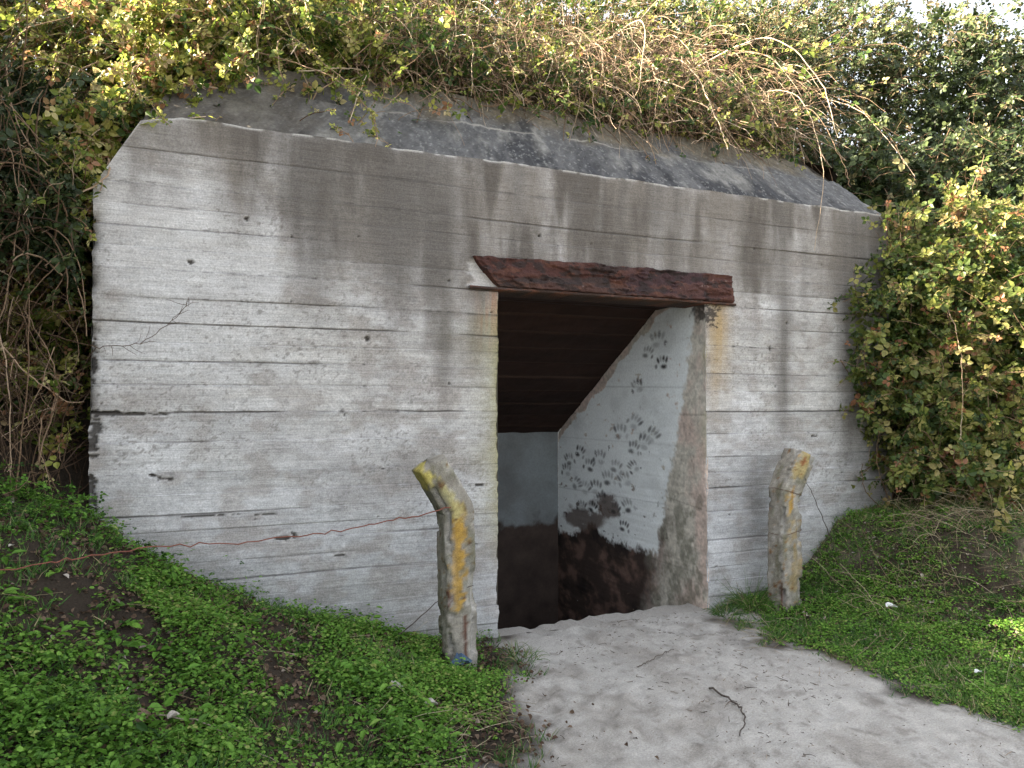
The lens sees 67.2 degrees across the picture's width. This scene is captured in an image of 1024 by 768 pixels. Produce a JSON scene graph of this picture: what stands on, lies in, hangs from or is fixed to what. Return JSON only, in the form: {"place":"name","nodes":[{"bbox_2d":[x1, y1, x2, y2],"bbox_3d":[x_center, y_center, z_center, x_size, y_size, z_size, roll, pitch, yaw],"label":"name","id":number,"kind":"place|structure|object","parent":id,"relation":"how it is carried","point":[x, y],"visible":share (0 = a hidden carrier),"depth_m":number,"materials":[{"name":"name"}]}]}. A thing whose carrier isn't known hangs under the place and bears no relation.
{"place":"outdoors","nodes":[
{"label":"outdoors","id":0,"kind":"place"},
{"bbox_2d":[0,48,1023,767],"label":"ground","id":1,"kind":"structure","parent":0,"point":[76,600],"depth_m":3.69,"materials":[{"name":"green plant"}]},
{"bbox_2d":[0,0,193,509],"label":"bramble bush","id":2,"kind":"object","parent":1,"relation":"on","point":[22,234],"visible":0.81,"depth_m":3.86,"materials":[{"name":"green plant"}]},
{"bbox_2d":[172,734,261,767],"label":"grass tuft","id":3,"kind":"object","parent":1,"relation":"on","point":[203,764],"visible":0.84,"depth_m":2.52,"materials":[{"name":"green plant"}]},
{"bbox_2d":[0,0,501,496],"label":"bramble bush","id":4,"kind":"object","parent":1,"relation":"on","point":[176,35],"visible":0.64,"depth_m":4.51,"materials":[{"name":"green plant"}]},
{"bbox_2d":[0,459,528,767],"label":"leafy weeds","id":5,"kind":"object","parent":1,"relation":"on","point":[394,723],"visible":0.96,"depth_m":3.09,"materials":[{"name":"green plant"}]},
{"bbox_2d":[133,707,150,725],"bbox_3d":[-1.256,1.135,2.629,0.054,0.038,0.102,0,-2,-6],"label":"dead leaf","id":6,"kind":"object","parent":5,"relation":"on","point":[143,710],"visible":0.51,"depth_m":2.64,"materials":[{"name":"brown plant"}]},
{"bbox_2d":[167,710,179,718],"bbox_3d":[-1.202,1.173,2.736,0.048,0.020,0.037,1,-2,-37],"label":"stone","id":7,"kind":"object","parent":5,"relation":"on","point":[171,713],"visible":0.97,"depth_m":2.73,"materials":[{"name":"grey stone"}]},
{"bbox_2d":[157,714,279,763],"bbox_3d":[-1.044,1.264,2.743,0.436,0.178,0.019,0,-2,0],"label":"curved twig","id":8,"kind":"object","parent":5,"relation":"on","point":[209,725],"visible":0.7,"depth_m":2.74,"materials":[{"name":"wood"}]},
{"bbox_2d":[390,680,402,687],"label":"dead leaf","id":9,"kind":"object","parent":5,"relation":"on","point":[392,681],"visible":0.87,"depth_m":3.53,"materials":[{"name":"beige plant"}]},
{"bbox_2d":[425,698,437,704],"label":"dead leaf","id":10,"kind":"object","parent":5,"relation":"on","point":[433,701],"visible":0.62,"depth_m":3.45,"materials":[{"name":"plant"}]},
{"bbox_2d":[0,476,560,767],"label":"grass","id":11,"kind":"structure","parent":1,"relation":"on","point":[329,721],"depth_m":3.19,"materials":[{"name":"green plant"}]},
{"bbox_2d":[395,585,473,636],"bbox_3d":[-0.484,1.317,4.347,0.605,0.424,0.098,-1,-2,18],"label":"leaning stick","id":12,"kind":"object","parent":1,"relation":"on","point":[420,616],"visible":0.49,"depth_m":4.38,"materials":[{"name":"wood"}]},
{"bbox_2d":[412,454,477,666],"bbox_3d":[-0.375,0.998,4.266,0.356,1.221,0.209,1,-2,-23],"label":"bent post","id":13,"kind":"object","parent":1,"relation":"on","point":[437,478],"visible":0.95,"depth_m":4.22,"materials":[{"name":"concrete"}]},
{"bbox_2d":[0,507,450,569],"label":"rusty wire","id":14,"kind":"object","parent":13,"relation":"attached to","point":[224,543],"visible":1,"depth_m":3.23,"materials":[{"name":"metal"}]},
{"bbox_2d":[0,0,916,210],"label":"bramble bush","id":15,"kind":"object","parent":1,"relation":"on","point":[588,4],"visible":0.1,"depth_m":7.34,"materials":[{"name":"green plant"}]},
{"bbox_2d":[451,653,471,665],"bbox_3d":[-0.272,1.484,4.135,0.118,0.046,0.159,-1,-2,23],"label":"cloth scrap","id":16,"kind":"object","parent":1,"relation":"on","point":[459,660],"visible":0.84,"depth_m":4.17,"materials":[{"name":"blue fabric"}]},
{"bbox_2d":[88,61,891,637],"bbox_3d":[-0.169,0.553,6.643,5.855,5.148,3.256,1,-2,-23],"label":"bunker","id":17,"kind":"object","parent":1,"relation":"on","point":[362,333],"visible":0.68,"depth_m":4.93,"materials":[{"name":"concrete"}]},
{"bbox_2d":[476,648,513,672],"bbox_3d":[-0.117,1.567,4.303,0.344,0.179,0.330,1,-2,-23],"label":"grass tuft","id":18,"kind":"object","parent":1,"relation":"on","point":[497,663],"visible":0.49,"depth_m":4.29,"materials":[{"name":"green plant"}]},
{"bbox_2d":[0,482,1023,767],"bbox_3d":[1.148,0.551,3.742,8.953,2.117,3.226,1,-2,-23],"label":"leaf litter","id":19,"kind":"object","parent":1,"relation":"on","point":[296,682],"visible":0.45,"depth_m":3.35,"materials":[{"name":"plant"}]},
{"bbox_2d":[0,492,1023,767],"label":"straw litter","id":20,"kind":"object","parent":1,"relation":"on","point":[712,618],"visible":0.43,"depth_m":3.82,"materials":[{"name":"plant"}]},
{"bbox_2d":[494,638,549,666],"bbox_3d":[0.073,1.575,4.487,0.324,0.167,0.394,1,-2,-23],"label":"grass tuft","id":21,"kind":"object","parent":1,"relation":"on","point":[524,655],"visible":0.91,"depth_m":4.52,"materials":[{"name":"green plant"}]},
{"bbox_2d":[264,0,883,250],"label":"dry bramble","id":22,"kind":"object","parent":1,"relation":"on","point":[657,100],"visible":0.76,"depth_m":5.98,"materials":[{"name":"beige plant"}]},
{"bbox_2d":[587,0,860,162],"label":"dark shrub","id":23,"kind":"object","parent":1,"relation":"on","point":[797,58],"visible":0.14,"depth_m":7.86,"materials":[{"name":"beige plant"}]},
{"bbox_2d":[702,596,749,618],"bbox_3d":[1.519,1.611,5.485,0.321,0.198,0.310,0,-2,7],"label":"grass tuft","id":24,"kind":"object","parent":1,"relation":"on","point":[716,612],"visible":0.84,"depth_m":5.48,"materials":[{"name":"green plant"}]},
{"bbox_2d":[717,568,795,617],"bbox_3d":[1.761,1.542,5.557,0.613,0.412,0.655,1,-2,-23],"label":"grass tuft","id":25,"kind":"object","parent":1,"relation":"on","point":[741,597],"visible":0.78,"depth_m":5.54,"materials":[{"name":"green plant"}]},
{"bbox_2d":[767,448,814,611],"bbox_3d":[2.008,1.068,5.535,0.302,1.210,0.201,1,-2,-23],"label":"bent post","id":26,"kind":"object","parent":1,"relation":"on","point":[792,470],"visible":0.92,"depth_m":5.46,"materials":[{"name":"concrete"}]},
{"bbox_2d":[684,0,937,192],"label":"dark shrub","id":27,"kind":"object","parent":1,"relation":"on","point":[837,17],"visible":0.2,"depth_m":9.11,"materials":[{"name":"green plant"}]},
{"bbox_2d":[805,478,831,540],"bbox_3d":[2.272,0.939,5.713,0.022,0.524,0.630,-1,-2,38],"label":"leaning stick","id":28,"kind":"object","parent":1,"relation":"on","point":[820,512],"visible":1,"depth_m":5.76,"materials":[{"name":"wood"}]},
{"bbox_2d":[710,484,1023,727],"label":"grass","id":29,"kind":"structure","parent":1,"relation":"on","point":[934,671],"depth_m":5.04,"materials":[{"name":"green plant"}]},
{"bbox_2d":[718,484,1023,732],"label":"leafy weeds","id":30,"kind":"object","parent":1,"relation":"on","point":[990,672],"visible":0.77,"depth_m":4.86,"materials":[{"name":"green plant"}]},
{"bbox_2d":[885,602,896,606],"bbox_3d":[2.527,1.474,5.129,0.067,0.028,0.070,0,-2,1],"label":"paper scrap","id":31,"kind":"object","parent":1,"relation":"on","point":[889,604],"visible":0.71,"depth_m":5.15,"materials":[{"name":"white paper"}]},
{"bbox_2d":[802,94,1023,344],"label":"dark shrub","id":32,"kind":"object","parent":1,"relation":"on","point":[880,172],"visible":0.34,"depth_m":7.57,"materials":[{"name":"green plant"}]},
{"bbox_2d":[804,450,1023,627],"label":"dry grass","id":33,"kind":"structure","parent":1,"relation":"on","point":[960,509],"depth_m":5.47,"materials":[{"name":"plant"}]},
{"bbox_2d":[826,155,1023,531],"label":"leafy bush","id":34,"kind":"object","parent":1,"relation":"on","point":[962,416],"visible":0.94,"depth_m":5.94,"materials":[{"name":"green plant"}]},
{"bbox_2d":[840,0,1023,192],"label":"dark shrub","id":35,"kind":"object","parent":1,"relation":"on","point":[965,51],"visible":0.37,"depth_m":9.19,"materials":[{"name":"green plant"}]},
{"bbox_2d":[34,0,1023,430],"label":"sky","id":36,"kind":"structure","parent":0,"point":[916,4],"materials":[{"name":"white"}]},
{"bbox_2d":[494,606,1023,767],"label":"sand path","id":37,"kind":"structure","parent":0,"point":[665,733],"depth_m":3.76,"materials":[{"name":"grey sand"}]},
{"bbox_2d":[637,649,673,666],"bbox_3d":[0.845,1.601,4.509,0.018,0.022,0.427,-1,-2,40],"label":"curved twig","id":38,"kind":"object","parent":37,"relation":"on","point":[654,658],"visible":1,"depth_m":4.47,"materials":[{"name":"wood"}]},
{"bbox_2d":[709,687,745,735],"bbox_3d":[1.070,1.574,3.736,0.096,0.027,0.575,0,-2,1],"label":"curved twig","id":39,"kind":"object","parent":37,"relation":"on","point":[720,694],"visible":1,"depth_m":3.79,"materials":[{"name":"wood"}]},
{"bbox_2d":[508,534,1014,765],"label":"twig litter","id":40,"kind":"object","parent":37,"relation":"on","point":[723,680],"visible":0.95,"depth_m":4.14,"materials":[{"name":"wood"}]},
{"bbox_2d":[534,600,1019,767],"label":"grit","id":41,"kind":"object","parent":37,"relation":"on","point":[751,692],"visible":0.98,"depth_m":3.92,"materials":[{"name":"grey gravel"}]}
]}

